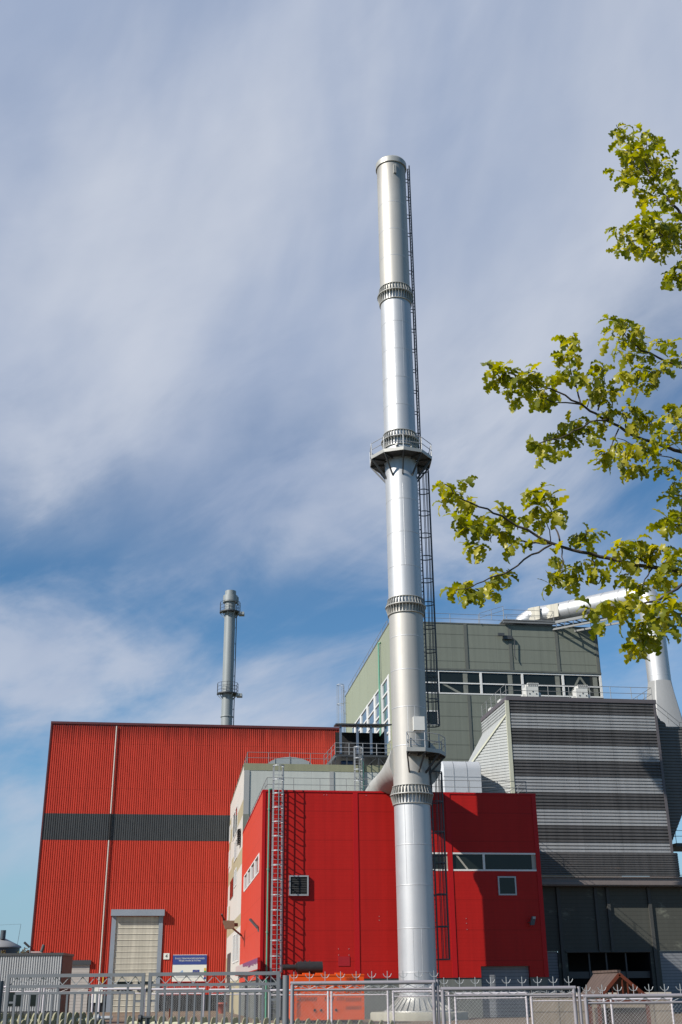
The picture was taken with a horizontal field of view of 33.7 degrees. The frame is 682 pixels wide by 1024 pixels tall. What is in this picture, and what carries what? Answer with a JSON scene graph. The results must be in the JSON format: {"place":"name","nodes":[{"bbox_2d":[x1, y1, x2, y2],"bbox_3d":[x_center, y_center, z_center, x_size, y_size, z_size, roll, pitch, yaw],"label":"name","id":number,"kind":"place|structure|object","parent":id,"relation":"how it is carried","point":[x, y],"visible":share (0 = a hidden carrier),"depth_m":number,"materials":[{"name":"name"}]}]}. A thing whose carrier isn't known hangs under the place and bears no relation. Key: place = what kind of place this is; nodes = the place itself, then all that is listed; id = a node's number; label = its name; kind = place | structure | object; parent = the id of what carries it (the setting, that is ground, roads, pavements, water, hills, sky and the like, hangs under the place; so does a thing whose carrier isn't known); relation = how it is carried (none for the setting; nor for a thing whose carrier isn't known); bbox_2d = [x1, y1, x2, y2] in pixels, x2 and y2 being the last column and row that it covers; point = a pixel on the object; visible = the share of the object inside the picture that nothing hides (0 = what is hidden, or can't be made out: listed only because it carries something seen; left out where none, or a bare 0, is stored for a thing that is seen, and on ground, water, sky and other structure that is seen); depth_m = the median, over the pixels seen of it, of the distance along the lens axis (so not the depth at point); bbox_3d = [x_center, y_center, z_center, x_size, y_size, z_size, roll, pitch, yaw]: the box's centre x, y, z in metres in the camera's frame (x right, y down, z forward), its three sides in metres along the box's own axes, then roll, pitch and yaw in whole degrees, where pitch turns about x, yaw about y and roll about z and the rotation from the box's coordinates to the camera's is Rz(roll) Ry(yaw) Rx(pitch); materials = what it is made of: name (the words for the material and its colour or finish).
{"place":"outdoors","nodes":[
{"label":"outdoors","id":0,"kind":"place"},
{"bbox_2d":[16,947,28,952],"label":"bush","id":1,"kind":"object","parent":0,"point":[24,950],"visible":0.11,"depth_m":139.49,"materials":[{"name":"green plant"}]},
{"bbox_2d":[218,1002,226,1013],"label":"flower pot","id":2,"kind":"object","parent":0,"point":[221,1006],"visible":0.57,"depth_m":100.01,"materials":[{"name":"ceramic"}]},
{"bbox_2d":[225,746,382,1014],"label":"pale building","id":3,"kind":"structure","parent":0,"point":[254,776],"depth_m":102.67,"materials":[{"name":"white paint"}]},
{"bbox_2d":[226,953,230,1011],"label":"door","id":4,"kind":"structure","parent":3,"relation":"in","point":[228,955],"depth_m":110.73,"materials":[{"name":"metal"}]},
{"bbox_2d":[221,914,241,935],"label":"floodlight","id":5,"kind":"object","parent":3,"relation":"attached to","point":[229,924],"depth_m":89.86,"materials":[{"name":"metal"}]},
{"bbox_2d":[230,877,233,899],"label":"dark window","id":6,"kind":"structure","parent":3,"relation":"in","point":[231,883],"depth_m":112.86,"materials":[{"name":"glass"}]},
{"bbox_2d":[232,933,235,963],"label":"window","id":7,"kind":"structure","parent":3,"relation":"in","point":[234,936],"depth_m":104.11,"materials":[{"name":"white glass"}]},
{"bbox_2d":[232,804,237,841],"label":"window","id":8,"kind":"structure","parent":3,"relation":"in","point":[235,816],"depth_m":112.32,"materials":[{"name":"white glass"}]},
{"bbox_2d":[234,838,236,861],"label":"window","id":9,"kind":"structure","parent":3,"relation":"in","point":[235,843],"depth_m":109.28,"materials":[{"name":"white glass"}]},
{"bbox_2d":[234,867,236,887],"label":"window","id":10,"kind":"structure","parent":3,"relation":"in","point":[235,871],"depth_m":107.73,"materials":[{"name":"white glass"}]},
{"bbox_2d":[235,931,238,961],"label":"window","id":11,"kind":"structure","parent":3,"relation":"in","point":[237,935],"depth_m":99.39,"materials":[{"name":"white glass"}]},
{"bbox_2d":[326,723,391,765],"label":"roof shelter","id":12,"kind":"object","parent":3,"relation":"on","point":[375,748],"visible":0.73,"depth_m":107.06,"materials":[{"name":"grey metal"}]},
{"bbox_2d":[0,0,681,952],"label":"sky","id":13,"kind":"structure","parent":0,"point":[191,379],"materials":[{"name":"blue"}]},
{"bbox_2d":[79,1011,681,1023],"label":"yard","id":14,"kind":"structure","parent":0,"point":[228,1016],"depth_m":74.22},
{"bbox_2d":[0,924,20,952],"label":"storage tank","id":15,"kind":"object","parent":14,"relation":"on","point":[8,946],"visible":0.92,"depth_m":188.82,"materials":[{"name":"metal"}]},
{"bbox_2d":[3,986,40,1012],"bbox_3d":[-11.282,17.567,39.304,1.458,1.932,0.073,-1,-23,0],"label":"yard fence panel","id":16,"kind":"object","parent":14,"relation":"on","point":[39,989],"visible":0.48,"depth_m":39.59,"materials":[{"name":"metal"}]},
{"bbox_2d":[0,953,73,1016],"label":"shed","id":17,"kind":"structure","parent":14,"relation":"on","point":[35,963],"depth_m":68.60,"materials":[{"name":"metal"}]},
{"bbox_2d":[8,990,20,1005],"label":"window","id":18,"kind":"structure","parent":17,"relation":"in","point":[11,995],"depth_m":67.93,"materials":[{"name":"black glass"}]},
{"bbox_2d":[30,990,37,1005],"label":"window","id":19,"kind":"structure","parent":17,"relation":"in","point":[33,997],"depth_m":67.88,"materials":[{"name":"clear glass"}]},
{"bbox_2d":[0,1012,98,1023],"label":"picket fence","id":20,"kind":"object","parent":14,"relation":"on","point":[54,1017],"visible":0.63,"depth_m":25.55,"materials":[{"name":"grey metal"}]},
{"bbox_2d":[93,1014,112,1021],"bbox_3d":[-5.393,11.476,25.569,0.420,0.179,0.179,-1,-23,0],"label":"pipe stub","id":21,"kind":"object","parent":20,"relation":"attached to","point":[99,1017],"visible":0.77,"depth_m":25.53,"materials":[{"name":"metal"}]},
{"bbox_2d":[0,1019,105,1023],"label":"picket fence","id":22,"kind":"object","parent":14,"relation":"on","point":[83,1021],"visible":0.71,"depth_m":24.15,"materials":[{"name":"grey metal"}]},
{"bbox_2d":[41,987,94,1012],"bbox_3d":[-9.559,17.564,39.297,1.800,1.900,0.073,-1,-23,0],"label":"yard fence panel","id":23,"kind":"object","parent":14,"relation":"on","point":[92,1001],"visible":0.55,"depth_m":39.59,"materials":[{"name":"metal"}]},
{"bbox_2d":[97,988,145,1015],"bbox_3d":[-7.676,17.576,39.284,1.650,1.834,0.073,-1,-23,0],"label":"yard fence panel","id":24,"kind":"object","parent":14,"relation":"on","point":[121,989],"visible":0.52,"depth_m":39.59,"materials":[{"name":"metal"}]},
{"bbox_2d":[150,986,204,1021],"bbox_3d":[-5.717,17.495,39.310,2.056,1.966,0.073,-1,-23,0],"label":"yard fence panel","id":25,"kind":"object","parent":14,"relation":"on","point":[174,988],"visible":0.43,"depth_m":39.54,"materials":[{"name":"metal"}]},
{"bbox_2d":[24,721,338,1012],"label":"red hall","id":26,"kind":"structure","parent":14,"relation":"on","point":[133,870],"depth_m":121.79,"materials":[{"name":"metal"}]},
{"bbox_2d":[69,960,90,1012],"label":"roller door","id":27,"kind":"structure","parent":26,"relation":"in","point":[78,966],"depth_m":115.69,"materials":[{"name":"metal"}]},
{"bbox_2d":[106,909,164,1011],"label":"roller door","id":28,"kind":"structure","parent":26,"relation":"in","point":[132,939],"depth_m":117.63,"materials":[{"name":"beige metal"}]},
{"bbox_2d":[163,953,169,958],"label":"number plate","id":29,"kind":"object","parent":26,"relation":"attached to","point":[166,956],"visible":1,"depth_m":117.78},
{"bbox_2d":[172,955,206,981],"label":"site board","id":30,"kind":"object","parent":26,"relation":"attached to","point":[189,963],"visible":0.94,"depth_m":117.70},
{"bbox_2d":[131,1016,310,1023],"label":"picket fence","id":31,"kind":"object","parent":14,"relation":"on","point":[175,1019],"visible":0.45,"depth_m":25.99,"materials":[{"name":"grey metal"}]},
{"bbox_2d":[217,590,244,724],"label":"chimney","id":32,"kind":"object","parent":14,"relation":"on","point":[231,612],"visible":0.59,"depth_m":174.61,"materials":[{"name":"metal"}]},
{"bbox_2d":[209,986,263,1022],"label":"yard fence panel","id":33,"kind":"object","parent":14,"relation":"on","point":[241,988],"visible":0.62,"depth_m":39.52,"materials":[{"name":"metal"}]},
{"bbox_2d":[127,1016,393,1023],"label":"picket fence","id":34,"kind":"object","parent":14,"relation":"on","point":[160,1019],"visible":0.67,"depth_m":25.51,"materials":[{"name":"grey metal"}]},
{"bbox_2d":[268,985,328,1023],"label":"yard fence panel","id":35,"kind":"object","parent":14,"relation":"on","point":[296,994],"visible":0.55,"depth_m":39.45,"materials":[{"name":"metal"}]},
{"bbox_2d":[282,960,364,1023],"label":"generator","id":36,"kind":"object","parent":14,"relation":"on","point":[302,969],"visible":0.69,"depth_m":63.02,"materials":[{"name":"orange paint"}]},
{"bbox_2d":[330,985,388,1023],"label":"yard fence panel","id":37,"kind":"object","parent":14,"relation":"on","point":[351,995],"visible":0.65,"depth_m":39.43,"materials":[{"name":"metal"}]},
{"bbox_2d":[370,1011,467,1020],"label":"chimney plinth","id":38,"kind":"structure","parent":14,"relation":"on","point":[397,1018],"depth_m":68.00,"materials":[{"name":"concrete"}]},
{"bbox_2d":[365,155,453,1011],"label":"chimney","id":39,"kind":"object","parent":38,"relation":"on","point":[407,776],"visible":0.98,"depth_m":79.95,"materials":[{"name":"metal"}]},
{"bbox_2d":[391,985,450,1023],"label":"yard fence panel","id":40,"kind":"object","parent":14,"relation":"on","point":[418,992],"visible":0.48,"depth_m":39.44,"materials":[{"name":"metal"}]},
{"bbox_2d":[454,990,528,1023],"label":"yard fence panel","id":41,"kind":"object","parent":14,"relation":"on","point":[478,992],"visible":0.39,"depth_m":39.41,"materials":[{"name":"metal"}]},
{"bbox_2d":[529,990,606,1023],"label":"yard fence panel","id":42,"kind":"object","parent":14,"relation":"on","point":[544,1000],"visible":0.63,"depth_m":39.38,"materials":[{"name":"metal"}]},
{"bbox_2d":[529,992,672,1023],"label":"precast wall","id":43,"kind":"structure","parent":14,"relation":"on","point":[566,1005],"depth_m":47.53,"materials":[{"name":"beige concrete"}]},
{"bbox_2d":[540,852,681,1011],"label":"grey hall","id":44,"kind":"structure","parent":14,"relation":"on","point":[622,911],"depth_m":89.43,"materials":[{"name":"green metal"}]},
{"bbox_2d":[337,613,603,877],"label":"boiler house","id":45,"kind":"structure","parent":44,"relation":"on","point":[479,665],"depth_m":122.35,"materials":[{"name":"grey metal"}]},
{"bbox_2d":[352,674,390,743],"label":"window","id":46,"kind":"structure","parent":45,"relation":"in","point":[370,715],"depth_m":127.36,"materials":[{"name":"white glass"}]},
{"bbox_2d":[427,710,437,723],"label":"window","id":47,"kind":"structure","parent":45,"relation":"in","point":[435,720],"depth_m":118.61,"materials":[{"name":"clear glass"}]},
{"bbox_2d":[425,670,602,697],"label":"window","id":48,"kind":"structure","parent":45,"relation":"in","point":[449,682],"depth_m":121.27,"materials":[{"name":"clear glass"}]},
{"bbox_2d":[479,586,681,726],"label":"flue pipe","id":49,"kind":"object","parent":45,"relation":"attached to","point":[660,686],"visible":0.51,"depth_m":119.82,"materials":[{"name":"metal"}]},
{"bbox_2d":[547,951,559,992],"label":"roller door","id":50,"kind":"structure","parent":44,"relation":"in","point":[553,967],"depth_m":87.31,"materials":[{"name":"grey metal"}]},
{"bbox_2d":[468,683,673,852],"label":"filter house","id":51,"kind":"structure","parent":44,"relation":"on","point":[585,766],"depth_m":93.36,"materials":[{"name":"grey paint"}]},
{"bbox_2d":[656,703,681,840],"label":"filter outlet","id":52,"kind":"object","parent":51,"relation":"attached to","point":[671,743],"visible":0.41,"depth_m":95.60,"materials":[{"name":"grey paint"}]},
{"bbox_2d":[659,951,681,1011],"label":"roller door","id":53,"kind":"structure","parent":44,"relation":"in","point":[671,961],"depth_m":88.47,"materials":[{"name":"grey metal"}]},
{"bbox_2d":[581,970,650,1023],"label":"timber shelter","id":54,"kind":"object","parent":14,"relation":"on","point":[608,979],"visible":0.59,"depth_m":42.40,"materials":[{"name":"brown wood"}]},
{"bbox_2d":[610,993,674,1023],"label":"yard fence panel","id":55,"kind":"object","parent":14,"relation":"on","point":[634,999],"visible":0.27,"depth_m":39.31,"materials":[{"name":"metal"}]},
{"bbox_2d":[673,830,681,851],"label":"steel platform","id":56,"kind":"structure","parent":14,"relation":"on","point":[677,847],"depth_m":102.25,"materials":[{"name":"grey paint"}]},
{"bbox_2d":[235,764,548,1019],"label":"red building","id":57,"kind":"structure","parent":0,"point":[318,875],"depth_m":77.51,"materials":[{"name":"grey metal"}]},
{"bbox_2d":[243,854,259,891],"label":"window","id":58,"kind":"structure","parent":57,"relation":"in","point":[253,870],"depth_m":86.21,"materials":[{"name":"white glass"}]},
{"bbox_2d":[432,761,481,792],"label":"roof duct","id":59,"kind":"object","parent":57,"relation":"on","point":[456,770],"visible":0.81,"depth_m":90.73,"materials":[{"name":"metal"}]},
{"bbox_2d":[432,852,536,870],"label":"window","id":60,"kind":"structure","parent":57,"relation":"in","point":[461,861],"depth_m":79.07,"materials":[{"name":"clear glass"}]},
{"bbox_2d":[481,966,530,1016],"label":"roller door","id":61,"kind":"structure","parent":57,"relation":"in","point":[497,973],"depth_m":76.26,"materials":[{"name":"grey metal"}]},
{"bbox_2d":[497,876,516,894],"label":"window","id":62,"kind":"structure","parent":57,"relation":"in","point":[506,884],"depth_m":78.47,"materials":[{"name":"glass"}]},
{"label":"ground","id":63,"kind":"structure","parent":0,"visible":0},
{"bbox_2d":[0,981,3,1017],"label":"fence post","id":64,"kind":"object","parent":63,"relation":"on","point":[1,988],"visible":1,"depth_m":18.97,"materials":[{"name":"grey metal"}]},
{"bbox_2d":[2,973,145,1023],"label":"gate leaf","id":65,"kind":"object","parent":64,"relation":"attached to","point":[22,993],"visible":1,"depth_m":18.94,"materials":[{"name":"grey metal"}]},
{"bbox_2d":[138,1015,150,1023],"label":"gate lock","id":66,"kind":"object","parent":65,"relation":"attached to","point":[140,1017],"visible":1,"depth_m":18.74,"materials":[{"name":"metal"}]},
{"bbox_2d":[282,975,288,1023],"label":"fence post","id":67,"kind":"object","parent":63,"relation":"on","point":[285,1008],"visible":1,"depth_m":18.89,"materials":[{"name":"grey metal"}]},
{"bbox_2d":[146,971,279,1023],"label":"gate leaf","id":68,"kind":"object","parent":67,"relation":"attached to","point":[215,974],"visible":1,"depth_m":18.94,"materials":[{"name":"grey paint"}]},
{"bbox_2d":[290,970,437,1023],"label":"chain link fence","id":69,"kind":"object","parent":63,"relation":"on","point":[360,989],"visible":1,"depth_m":18.95,"materials":[{"name":"metal"}]},
{"bbox_2d":[436,980,439,1023],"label":"fence post","id":70,"kind":"object","parent":63,"relation":"on","point":[438,1002],"visible":1,"depth_m":18.90,"materials":[{"name":"grey metal"}]},
{"bbox_2d":[439,976,577,1023],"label":"chain link fence","id":71,"kind":"object","parent":63,"relation":"on","point":[506,988],"visible":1,"depth_m":18.91,"materials":[{"name":"metal"}]},
{"bbox_2d":[431,122,681,664],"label":"oak tree","id":72,"kind":"object","parent":63,"relation":"on","point":[643,235],"visible":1,"depth_m":7.13,"materials":[{"name":"green plant"}]},
{"bbox_2d":[577,986,582,1023],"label":"fence post","id":73,"kind":"object","parent":63,"relation":"on","point":[580,1005],"visible":1,"depth_m":18.87,"materials":[{"name":"grey metal"}]},
{"bbox_2d":[582,984,681,1023],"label":"chain link fence","id":74,"kind":"object","parent":63,"relation":"on","point":[586,996],"visible":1,"depth_m":18.87,"materials":[{"name":"metal"}]}
]}

